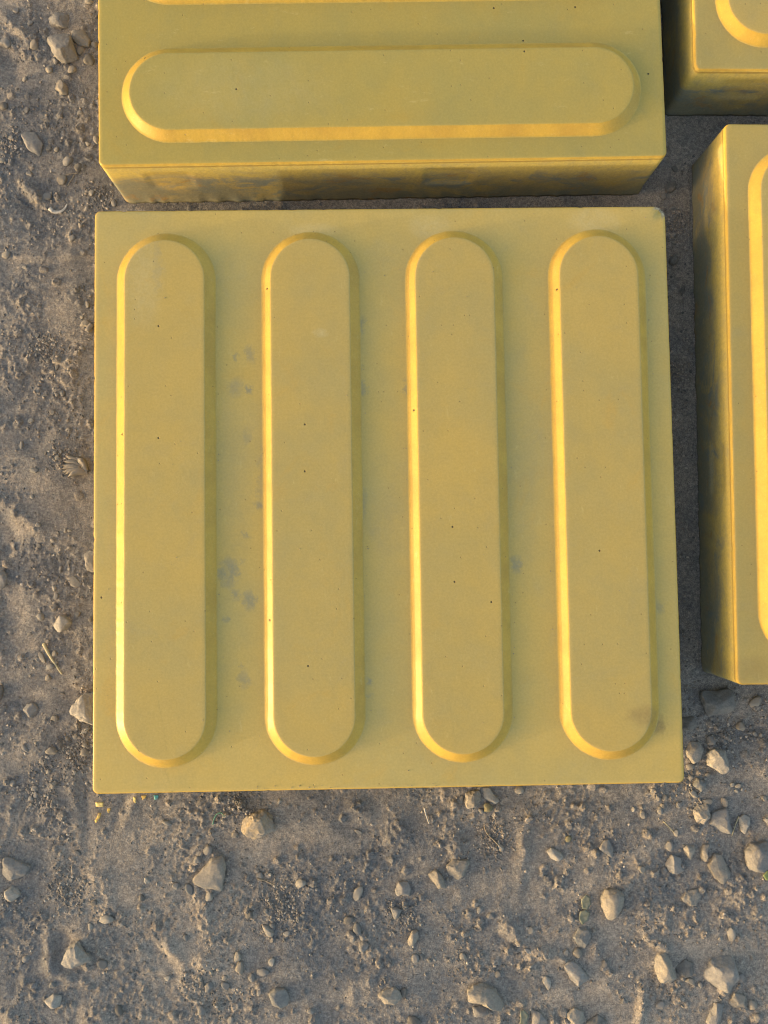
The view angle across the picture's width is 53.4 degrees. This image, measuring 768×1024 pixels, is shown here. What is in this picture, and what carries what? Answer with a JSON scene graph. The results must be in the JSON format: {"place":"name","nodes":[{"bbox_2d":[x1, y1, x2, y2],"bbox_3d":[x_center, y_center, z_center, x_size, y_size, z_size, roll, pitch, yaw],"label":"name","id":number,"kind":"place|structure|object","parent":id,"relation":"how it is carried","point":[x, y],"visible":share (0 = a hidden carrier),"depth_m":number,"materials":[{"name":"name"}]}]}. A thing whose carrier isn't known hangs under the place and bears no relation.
{"place":"outdoors","nodes":[
{"label":"outdoors","id":0,"kind":"place"},
{"bbox_2d":[0,0,767,1023],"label":"ground","id":1,"kind":"structure","parent":0,"point":[128,858],"depth_m":0.57,"materials":[{"name":"soil"}]},
{"bbox_2d":[0,570,7,589],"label":"stone","id":2,"kind":"object","parent":1,"relation":"on","point":[3,578],"visible":1,"depth_m":0.57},
{"bbox_2d":[0,102,7,109],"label":"pebble","id":3,"kind":"object","parent":1,"relation":"on","point":[3,105],"visible":1,"depth_m":0.59,"materials":[{"name":"stone"}]},
{"bbox_2d":[0,37,10,48],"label":"pebble","id":4,"kind":"object","parent":1,"relation":"on","point":[5,42],"visible":1,"depth_m":0.59,"materials":[{"name":"grey stone"}]},
{"bbox_2d":[4,886,20,901],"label":"stone","id":5,"kind":"object","parent":1,"relation":"on","point":[12,893],"visible":1,"depth_m":0.56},
{"bbox_2d":[2,856,30,880],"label":"stone","id":6,"kind":"object","parent":1,"relation":"on","point":[13,869],"visible":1,"depth_m":0.56,"materials":[{"name":"stone"}]},
{"bbox_2d":[23,703,38,717],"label":"stone","id":7,"kind":"object","parent":1,"relation":"on","point":[30,710],"visible":1,"depth_m":0.57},
{"bbox_2d":[21,131,42,155],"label":"stone","id":8,"kind":"object","parent":1,"relation":"on","point":[33,142],"visible":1,"depth_m":0.59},
{"bbox_2d":[30,39,37,49],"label":"pebble","id":9,"kind":"object","parent":1,"relation":"on","point":[33,44],"visible":1,"depth_m":0.59,"materials":[{"name":"beige stone"}]},
{"bbox_2d":[42,193,51,199],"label":"pebble","id":10,"kind":"object","parent":1,"relation":"on","point":[47,196],"visible":1,"depth_m":0.59,"materials":[{"name":"grey stone"}]},
{"bbox_2d":[45,747,57,754],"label":"pebble","id":11,"kind":"object","parent":1,"relation":"on","point":[52,750],"visible":1,"depth_m":0.56,"materials":[{"name":"beige stone"}]},
{"bbox_2d":[42,643,61,674],"bbox_3d":[-0.248,0.110,0.570,0.002,0.001,0.027,-30,88,-2],"label":"straw","id":12,"kind":"object","parent":1,"relation":"on","point":[48,653],"visible":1,"depth_m":0.57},
{"bbox_2d":[45,993,61,1008],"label":"stone","id":13,"kind":"object","parent":1,"relation":"on","point":[53,1001],"visible":1,"depth_m":0.56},
{"bbox_2d":[48,204,67,213],"bbox_3d":[-0.252,-0.234,0.588,0.015,0.002,0.008,-1,87,-1],"label":"feather","id":14,"kind":"object","parent":1,"relation":"on","point":[51,209],"visible":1,"depth_m":0.59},
{"bbox_2d":[48,12,68,28],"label":"stone","id":15,"kind":"object","parent":1,"relation":"on","point":[59,20],"visible":1,"depth_m":0.59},
{"bbox_2d":[55,79,67,94],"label":"stone","id":16,"kind":"object","parent":1,"relation":"on","point":[61,88],"visible":1,"depth_m":0.59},
{"bbox_2d":[57,175,66,184],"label":"pebble","id":17,"kind":"object","parent":1,"relation":"on","point":[61,179],"visible":1,"depth_m":0.59,"materials":[{"name":"beige stone"}]},
{"bbox_2d":[47,33,77,63],"bbox_3d":[-0.249,-0.359,0.592,0.019,0.018,0.021,-20,88,-2],"label":"stone","id":18,"kind":"object","parent":1,"relation":"on","point":[63,49],"visible":1,"depth_m":0.59,"materials":[{"name":"stone"}]},
{"bbox_2d":[54,615,71,631],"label":"stone","id":19,"kind":"object","parent":1,"relation":"on","point":[62,623],"visible":1,"depth_m":0.57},
{"bbox_2d":[63,156,72,165],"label":"pebble","id":20,"kind":"object","parent":1,"relation":"on","point":[67,160],"visible":1,"depth_m":0.59,"materials":[{"name":"grey stone"}]},
{"bbox_2d":[68,65,76,73],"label":"pebble","id":21,"kind":"object","parent":1,"relation":"on","point":[72,69],"visible":1,"depth_m":0.59,"materials":[{"name":"beige stone"}]},
{"bbox_2d":[66,576,81,587],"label":"stone","id":22,"kind":"object","parent":1,"relation":"on","point":[73,581],"visible":1,"depth_m":0.57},
{"bbox_2d":[61,455,88,477],"bbox_3d":[-0.233,-0.035,0.577,0.020,0.006,0.017,-1,87,-1],"label":"seashell","id":23,"kind":"object","parent":1,"relation":"on","point":[74,466],"visible":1,"depth_m":0.57,"materials":[{"name":"beige"}]},
{"bbox_2d":[61,941,90,968],"bbox_3d":[-0.226,0.326,0.558,0.018,0.013,0.019,-39,88,-2],"label":"stone","id":24,"kind":"object","parent":1,"relation":"on","point":[75,954],"visible":1,"depth_m":0.55,"materials":[{"name":"stone"}]},
{"bbox_2d":[76,46,84,54],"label":"pebble","id":25,"kind":"object","parent":1,"relation":"on","point":[80,50],"visible":1,"depth_m":0.59,"materials":[{"name":"beige stone"}]},
{"bbox_2d":[69,692,92,724],"bbox_3d":[-0.223,0.146,0.569,0.021,0.014,0.024,-1,87,-1],"label":"stone","id":26,"kind":"object","parent":1,"relation":"on","point":[81,709],"visible":0.73,"depth_m":0.56,"materials":[{"name":"stone"}]},
{"bbox_2d":[71,30,90,46],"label":"stone","id":27,"kind":"object","parent":1,"relation":"on","point":[80,38],"visible":1,"depth_m":0.59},
{"bbox_2d":[80,748,89,755],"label":"pebble","id":28,"kind":"object","parent":1,"relation":"on","point":[84,752],"visible":1,"depth_m":0.57,"materials":[{"name":"beige stone"}]},
{"bbox_2d":[84,550,93,572],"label":"stone","id":29,"kind":"object","parent":1,"relation":"on","point":[89,559],"visible":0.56,"depth_m":0.57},
{"bbox_2d":[83,53,94,65],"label":"pebble","id":30,"kind":"object","parent":1,"relation":"on","point":[88,59],"visible":1,"depth_m":0.59,"materials":[{"name":"stone"}]},
{"bbox_2d":[96,959,107,969],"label":"pebble","id":31,"kind":"object","parent":1,"relation":"on","point":[102,964],"visible":1,"depth_m":0.56,"materials":[{"name":"grey stone"}]},
{"bbox_2d":[99,915,113,923],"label":"pebble","id":32,"kind":"object","parent":1,"relation":"on","point":[105,919],"visible":1,"depth_m":0.56,"materials":[{"name":"stone"}]},
{"bbox_2d":[115,1005,122,1015],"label":"pebble","id":33,"kind":"object","parent":1,"relation":"on","point":[118,1010],"visible":1,"depth_m":0.56,"materials":[{"name":"stone"}]},
{"bbox_2d":[185,883,192,894],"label":"pebble","id":34,"kind":"object","parent":1,"relation":"on","point":[189,888],"visible":1,"depth_m":0.56,"materials":[{"name":"grey stone"}]},
{"bbox_2d":[197,1005,205,1014],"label":"pebble","id":35,"kind":"object","parent":1,"relation":"on","point":[201,1010],"visible":1,"depth_m":0.56,"materials":[{"name":"grey stone"}]},
{"bbox_2d":[203,845,211,854],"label":"pebble","id":36,"kind":"object","parent":1,"relation":"on","point":[207,850],"visible":1,"depth_m":0.56,"materials":[{"name":"grey stone"}]},
{"bbox_2d":[193,854,225,891],"bbox_3d":[-0.128,0.266,0.564,0.023,0.009,0.027,12,87,0],"label":"stone","id":37,"kind":"object","parent":1,"relation":"on","point":[210,874],"visible":1,"depth_m":0.56,"materials":[{"name":"stone"}]},
{"bbox_2d":[205,981,213,992],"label":"pebble","id":38,"kind":"object","parent":1,"relation":"on","point":[209,985],"visible":1,"depth_m":0.56,"materials":[{"name":"grey stone"}]},
{"bbox_2d":[206,891,212,900],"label":"pebble","id":39,"kind":"object","parent":1,"relation":"on","point":[209,896],"visible":1,"depth_m":0.56,"materials":[{"name":"stone"}]},
{"bbox_2d":[221,981,229,989],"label":"pebble","id":40,"kind":"object","parent":1,"relation":"on","point":[225,985],"visible":1,"depth_m":0.56,"materials":[{"name":"grey stone"}]},
{"bbox_2d":[234,951,240,961],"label":"pebble","id":41,"kind":"object","parent":1,"relation":"on","point":[237,956],"visible":1,"depth_m":0.56,"materials":[{"name":"beige stone"}]},
{"bbox_2d":[235,961,243,974],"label":"pebble","id":42,"kind":"object","parent":1,"relation":"on","point":[239,968],"visible":1,"depth_m":0.56,"materials":[{"name":"beige stone"}]},
{"bbox_2d":[241,809,274,839],"bbox_3d":[-0.094,0.232,0.566,0.025,0.016,0.018,-20,88,-2],"label":"stone","id":43,"kind":"object","parent":1,"relation":"on","point":[258,824],"visible":1,"depth_m":0.56,"materials":[{"name":"stone"}]},
{"bbox_2d":[256,968,268,975],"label":"pebble","id":44,"kind":"object","parent":1,"relation":"on","point":[262,972],"visible":1,"depth_m":0.56,"materials":[{"name":"grey stone"}]},
{"bbox_2d":[262,924,273,936],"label":"stone","id":45,"kind":"object","parent":1,"relation":"on","point":[268,931],"visible":1,"depth_m":0.56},
{"bbox_2d":[269,987,288,1008],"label":"stone","id":46,"kind":"object","parent":1,"relation":"on","point":[279,997],"visible":1,"depth_m":0.56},
{"bbox_2d":[296,879,306,887],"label":"pebble","id":47,"kind":"object","parent":1,"relation":"on","point":[300,883],"visible":1,"depth_m":0.56,"materials":[{"name":"stone"}]},
{"bbox_2d":[344,916,354,923],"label":"pebble","id":48,"kind":"object","parent":1,"relation":"on","point":[349,919],"visible":1,"depth_m":0.56,"materials":[{"name":"stone"}]},
{"bbox_2d":[353,923,360,935],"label":"pebble","id":49,"kind":"object","parent":1,"relation":"on","point":[356,929],"visible":1,"depth_m":0.56,"materials":[{"name":"grey stone"}]},
{"bbox_2d":[353,886,362,900],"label":"pebble","id":50,"kind":"object","parent":1,"relation":"on","point":[357,892],"visible":1,"depth_m":0.56,"materials":[{"name":"stone"}]},
{"bbox_2d":[359,941,368,952],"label":"stone","id":51,"kind":"object","parent":1,"relation":"on","point":[363,946],"visible":1,"depth_m":0.56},
{"bbox_2d":[98,0,665,203],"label":"tactile paving tile","id":52,"kind":"object","parent":1,"relation":"on","point":[216,101],"visible":1,"depth_m":0.54,"materials":[{"name":"yellow concrete"}]},
{"bbox_2d":[0,0,767,1023],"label":"grit","id":53,"kind":"object","parent":1,"relation":"on","point":[62,460],"visible":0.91,"depth_m":0.57,"materials":[{"name":"gravel"}]},
{"bbox_2d":[93,207,683,793],"bbox_3d":[0.001,-0.012,0.550,0.403,0.062,0.403,-1,87,-1],"label":"tactile paving tile","id":54,"kind":"object","parent":1,"relation":"on","point":[307,571],"visible":1,"depth_m":0.52,"materials":[{"name":"yellow concrete"}]},
{"bbox_2d":[107,213,666,788],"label":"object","id":55,"kind":"structure","parent":54,"relation":"on","point":[511,467],"depth_m":0.52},
{"bbox_2d":[378,987,401,1004],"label":"stone","id":56,"kind":"object","parent":1,"relation":"on","point":[392,996],"visible":1,"depth_m":0.56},
{"bbox_2d":[391,906,401,918],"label":"stone","id":57,"kind":"object","parent":1,"relation":"on","point":[396,911],"visible":1,"depth_m":0.56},
{"bbox_2d":[395,881,410,895],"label":"stone","id":58,"kind":"object","parent":1,"relation":"on","point":[403,887],"visible":1,"depth_m":0.56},
{"bbox_2d":[408,930,417,946],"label":"stone","id":59,"kind":"object","parent":1,"relation":"on","point":[412,938],"visible":1,"depth_m":0.56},
{"bbox_2d":[408,1016,420,1023],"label":"pebble","id":60,"kind":"object","parent":1,"relation":"on","point":[413,1020],"visible":1,"depth_m":0.56,"materials":[{"name":"stone"}]},
{"bbox_2d":[411,954,418,963],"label":"pebble","id":61,"kind":"object","parent":1,"relation":"on","point":[415,958],"visible":1,"depth_m":0.56,"materials":[{"name":"grey stone"}]},
{"bbox_2d":[428,869,445,888],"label":"stone","id":62,"kind":"object","parent":1,"relation":"on","point":[436,877],"visible":1,"depth_m":0.56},
{"bbox_2d":[446,859,469,879],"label":"stone","id":63,"kind":"object","parent":1,"relation":"on","point":[457,869],"visible":1,"depth_m":0.56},
{"bbox_2d":[464,790,480,808],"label":"stone","id":64,"kind":"object","parent":1,"relation":"on","point":[472,798],"visible":1,"depth_m":0.57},
{"bbox_2d":[472,1005,488,1017],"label":"stone","id":65,"kind":"object","parent":1,"relation":"on","point":[482,1011],"visible":1,"depth_m":0.56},
{"bbox_2d":[467,982,502,1011],"bbox_3d":[0.075,0.356,0.562,0.029,0.014,0.016,11,87,0],"label":"stone","id":66,"kind":"object","parent":1,"relation":"on","point":[485,995],"visible":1,"depth_m":0.56,"materials":[{"name":"stone"}]},
{"bbox_2d":[484,803,492,811],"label":"pebble","id":67,"kind":"object","parent":1,"relation":"on","point":[488,807],"visible":1,"depth_m":0.57,"materials":[{"name":"stone"}]},
{"bbox_2d":[482,787,498,803],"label":"stone","id":68,"kind":"object","parent":1,"relation":"on","point":[489,795],"visible":1,"depth_m":0.57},
{"bbox_2d":[514,786,523,793],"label":"pebble","id":69,"kind":"object","parent":1,"relation":"on","point":[519,790],"visible":0.96,"depth_m":0.57,"materials":[{"name":"stone"}]},
{"bbox_2d":[520,1010,528,1023],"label":"pebble","id":70,"kind":"object","parent":1,"relation":"on","point":[524,1015],"visible":1,"depth_m":0.56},
{"bbox_2d":[531,1010,547,1023],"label":"stone","id":71,"kind":"object","parent":1,"relation":"on","point":[537,1017],"visible":1,"depth_m":0.56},
{"bbox_2d":[542,975,550,989],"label":"stone","id":72,"kind":"object","parent":1,"relation":"on","point":[546,980],"visible":1,"depth_m":0.56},
{"bbox_2d":[547,847,563,861],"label":"stone","id":73,"kind":"object","parent":1,"relation":"on","point":[555,854],"visible":1,"depth_m":0.57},
{"bbox_2d":[564,960,587,986],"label":"stone","id":74,"kind":"object","parent":1,"relation":"on","point":[577,974],"visible":1,"depth_m":0.56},
{"bbox_2d":[567,1007,585,1023],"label":"stone","id":75,"kind":"object","parent":1,"relation":"on","point":[575,1015],"visible":1,"depth_m":0.56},
{"bbox_2d":[572,947,581,957],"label":"pebble","id":76,"kind":"object","parent":1,"relation":"on","point":[577,952],"visible":1,"depth_m":0.56,"materials":[{"name":"beige stone"}]},
{"bbox_2d":[573,926,590,947],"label":"stone","id":77,"kind":"object","parent":1,"relation":"on","point":[581,936],"visible":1,"depth_m":0.56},
{"bbox_2d":[579,910,589,924],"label":"pebble","id":78,"kind":"object","parent":1,"relation":"on","point":[584,916],"visible":1,"depth_m":0.56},
{"bbox_2d":[581,895,590,909],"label":"pebble","id":79,"kind":"object","parent":1,"relation":"on","point":[585,902],"visible":1,"depth_m":0.57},
{"bbox_2d":[586,1015,606,1023],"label":"stone","id":80,"kind":"object","parent":1,"relation":"on","point":[597,1019],"visible":1,"depth_m":0.56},
{"bbox_2d":[599,839,613,857],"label":"stone","id":81,"kind":"object","parent":1,"relation":"on","point":[605,847],"visible":1,"depth_m":0.57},
{"bbox_2d":[600,888,623,919],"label":"stone","id":82,"kind":"object","parent":1,"relation":"on","point":[612,901],"visible":1,"depth_m":0.56,"materials":[{"name":"stone"}]},
{"bbox_2d":[656,1000,664,1009],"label":"pebble","id":83,"kind":"object","parent":1,"relation":"on","point":[660,1004],"visible":1,"depth_m":0.56,"materials":[{"name":"grey stone"}]},
{"bbox_2d":[654,952,676,983],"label":"stone","id":84,"kind":"object","parent":1,"relation":"on","point":[664,969],"visible":1,"depth_m":0.56,"materials":[{"name":"stone"}]},
{"bbox_2d":[666,841,672,851],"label":"pebble","id":85,"kind":"object","parent":1,"relation":"on","point":[669,846],"visible":1,"depth_m":0.57,"materials":[{"name":"grey stone"}]},
{"bbox_2d":[665,181,676,192],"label":"stone","id":86,"kind":"object","parent":1,"relation":"on","point":[670,187],"visible":1,"depth_m":0.59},
{"bbox_2d":[669,254,677,264],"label":"stone","id":87,"kind":"object","parent":1,"relation":"on","point":[673,259],"visible":1,"depth_m":0.59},
{"bbox_2d":[665,854,683,874],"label":"stone","id":88,"kind":"object","parent":1,"relation":"on","point":[673,863],"visible":1,"depth_m":0.57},
{"bbox_2d":[675,959,692,977],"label":"stone","id":89,"kind":"object","parent":1,"relation":"on","point":[684,968],"visible":1,"depth_m":0.56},
{"bbox_2d":[683,844,694,859],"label":"stone","id":90,"kind":"object","parent":1,"relation":"on","point":[689,851],"visible":1,"depth_m":0.57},
{"bbox_2d":[682,716,696,729],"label":"stone","id":91,"kind":"object","parent":1,"relation":"on","point":[689,723],"visible":0.93,"depth_m":0.57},
{"bbox_2d":[680,888,700,905],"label":"stone","id":92,"kind":"object","parent":1,"relation":"on","point":[692,897],"visible":1,"depth_m":0.57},
{"bbox_2d":[685,741,703,763],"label":"stone","id":93,"kind":"object","parent":1,"relation":"on","point":[694,750],"visible":1,"depth_m":0.57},
{"bbox_2d":[693,778,705,791],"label":"stone","id":94,"kind":"object","parent":1,"relation":"on","point":[699,784],"visible":1,"depth_m":0.57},
{"bbox_2d":[693,803,710,823],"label":"stone","id":95,"kind":"object","parent":1,"relation":"on","point":[701,814],"visible":1,"depth_m":0.57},
{"bbox_2d":[700,844,709,861],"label":"stone","id":96,"kind":"object","parent":1,"relation":"on","point":[704,848],"visible":1,"depth_m":0.57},
{"bbox_2d":[706,736,716,745],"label":"pebble","id":97,"kind":"object","parent":1,"relation":"on","point":[710,740],"visible":1,"depth_m":0.57,"materials":[{"name":"grey stone"}]},
{"bbox_2d":[660,0,767,116],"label":"tactile paving tile","id":98,"kind":"object","parent":1,"relation":"on","point":[715,57],"visible":1,"depth_m":0.55,"materials":[{"name":"yellow concrete"}]},
{"bbox_2d":[706,1002,723,1023],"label":"stone","id":99,"kind":"object","parent":1,"relation":"on","point":[715,1015],"visible":1,"depth_m":0.56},
{"bbox_2d":[699,688,735,715],"bbox_3d":[0.251,0.142,0.574,0.025,0.014,0.021,-11,87,-1],"label":"stone","id":100,"kind":"object","parent":1,"relation":"on","point":[719,701],"visible":1,"depth_m":0.57,"materials":[{"name":"stone"}]},
{"bbox_2d":[706,748,729,773],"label":"stone","id":101,"kind":"object","parent":1,"relation":"on","point":[717,760],"visible":1,"depth_m":0.57,"materials":[{"name":"stone"}]},
{"bbox_2d":[707,853,730,883],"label":"stone","id":102,"kind":"object","parent":1,"relation":"on","point":[719,869],"visible":1,"depth_m":0.57,"materials":[{"name":"stone"}]},
{"bbox_2d":[709,808,731,833],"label":"stone","id":103,"kind":"object","parent":1,"relation":"on","point":[719,821],"visible":1,"depth_m":0.57,"materials":[{"name":"stone"}]},
{"bbox_2d":[703,955,739,992],"bbox_3d":[0.250,0.340,0.564,0.022,0.017,0.025,34,87,1],"label":"stone","id":104,"kind":"object","parent":1,"relation":"on","point":[721,973],"visible":1,"depth_m":0.56,"materials":[{"name":"stone"}]},
{"bbox_2d":[692,124,767,684],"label":"tactile paving tile","id":105,"kind":"object","parent":1,"relation":"on","point":[730,205],"visible":1,"depth_m":0.54,"materials":[{"name":"yellow concrete"}]},
{"bbox_2d":[727,927,735,941],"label":"pebble","id":106,"kind":"object","parent":1,"relation":"on","point":[731,933],"visible":1,"depth_m":0.56,"materials":[{"name":"stone"}]},
{"bbox_2d":[728,992,745,1007],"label":"stone","id":107,"kind":"object","parent":1,"relation":"on","point":[737,1000],"visible":1,"depth_m":0.56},
{"bbox_2d":[736,721,745,730],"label":"pebble","id":108,"kind":"object","parent":1,"relation":"on","point":[740,725],"visible":1,"depth_m":0.57,"materials":[{"name":"beige stone"}]},
{"bbox_2d":[738,814,749,833],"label":"stone","id":109,"kind":"object","parent":1,"relation":"on","point":[744,821],"visible":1,"depth_m":0.57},
{"bbox_2d":[748,1000,756,1009],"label":"pebble","id":110,"kind":"object","parent":1,"relation":"on","point":[752,1004],"visible":1,"depth_m":0.56,"materials":[{"name":"beige stone"}]},
{"bbox_2d":[749,696,761,706],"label":"pebble","id":111,"kind":"object","parent":1,"relation":"on","point":[755,701],"visible":1,"depth_m":0.57,"materials":[{"name":"beige stone"}]},
{"bbox_2d":[744,840,767,872],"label":"stone","id":112,"kind":"object","parent":1,"relation":"on","point":[756,856],"visible":1,"depth_m":0.56,"materials":[{"name":"stone"}]},
{"bbox_2d":[754,1013,762,1021],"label":"pebble","id":113,"kind":"object","parent":1,"relation":"on","point":[758,1017],"visible":1,"depth_m":0.56,"materials":[{"name":"grey stone"}]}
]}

